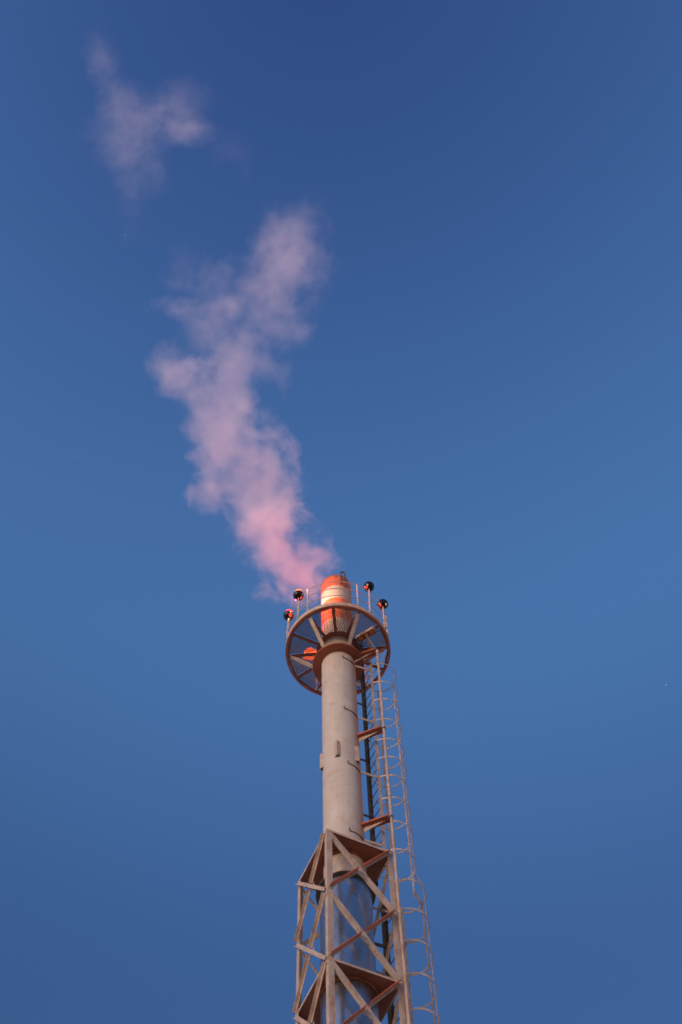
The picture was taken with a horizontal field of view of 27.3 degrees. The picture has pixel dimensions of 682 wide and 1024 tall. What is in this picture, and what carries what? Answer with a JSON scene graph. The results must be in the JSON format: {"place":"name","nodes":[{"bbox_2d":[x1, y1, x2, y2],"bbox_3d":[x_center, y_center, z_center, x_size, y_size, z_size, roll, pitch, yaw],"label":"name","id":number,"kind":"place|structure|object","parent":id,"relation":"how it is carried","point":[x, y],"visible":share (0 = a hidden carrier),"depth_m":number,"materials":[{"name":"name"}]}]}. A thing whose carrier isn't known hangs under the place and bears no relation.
{"place":"outdoors","nodes":[
{"label":"outdoors","id":0,"kind":"place"},
{"bbox_2d":[0,0,681,1023],"label":"sky","id":1,"kind":"structure","parent":0,"point":[390,298],"materials":[{"name":"blue"}]},
{"label":"ground","id":2,"kind":"structure","parent":0,"visible":0},
{"bbox_2d":[313,571,378,1023],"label":"chimney stack","id":3,"kind":"object","parent":2,"relation":"on","point":[337,675],"visible":0.75,"depth_m":31.46,"materials":[{"name":"paint"}]},
{"bbox_2d":[285,581,390,695],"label":"round platform","id":4,"kind":"structure","parent":3,"relation":"attached to","point":[353,624],"depth_m":38.15,"materials":[{"name":"paint"}]},
{"bbox_2d":[283,609,293,639],"bbox_3d":[-1.456,3.147,38.986,0.306,1.693,0.306,-2,-67,0],"label":"obstruction light","id":5,"kind":"object","parent":4,"relation":"attached to","point":[287,614],"visible":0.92,"depth_m":39.41,"materials":[{"name":"black metal"}]},
{"bbox_2d":[293,589,303,619],"bbox_3d":[-1.178,2.578,38.791,0.306,1.763,0.306,-2,-67,0],"label":"obstruction light","id":6,"kind":"object","parent":4,"relation":"attached to","point":[298,596],"visible":1,"depth_m":39.24,"materials":[{"name":"black metal"}]},
{"bbox_2d":[356,626,376,642],"bbox_3d":[0.676,3.248,37.855,0.542,0.315,0.178,-31,-70,11],"label":"junction box","id":7,"kind":"object","parent":4,"relation":"attached to","point":[368,632],"visible":1,"depth_m":37.73,"materials":[{"name":"paint"}]},
{"bbox_2d":[363,581,373,612],"bbox_3d":[0.793,2.368,38.758,0.306,1.798,0.306,-2,-67,0],"label":"obstruction light","id":8,"kind":"object","parent":4,"relation":"attached to","point":[369,586],"visible":1,"depth_m":39.28,"materials":[{"name":"black metal"}]},
{"bbox_2d":[377,599,387,629],"bbox_3d":[1.187,2.856,38.927,0.306,1.718,0.306,-2,-67,0],"label":"obstruction light","id":9,"kind":"object","parent":4,"relation":"attached to","point":[383,605],"visible":0.95,"depth_m":39.41,"materials":[{"name":"black metal"}]},
{"bbox_2d":[354,648,410,1023],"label":"conduit pipe","id":10,"kind":"object","parent":3,"relation":"attached to","point":[382,819],"visible":1,"depth_m":30.50,"materials":[{"name":"metal"}]},
{"bbox_2d":[342,637,440,1023],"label":"caged ladder","id":11,"kind":"object","parent":3,"relation":"attached to","point":[385,930],"visible":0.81,"depth_m":31.77,"materials":[{"name":"metal"}]},
{"bbox_2d":[292,829,405,1023],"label":"lattice tower","id":12,"kind":"structure","parent":2,"relation":"on","point":[387,989],"depth_m":26.77,"materials":[{"name":"pale paint"},{"name":"steel"}]}
]}

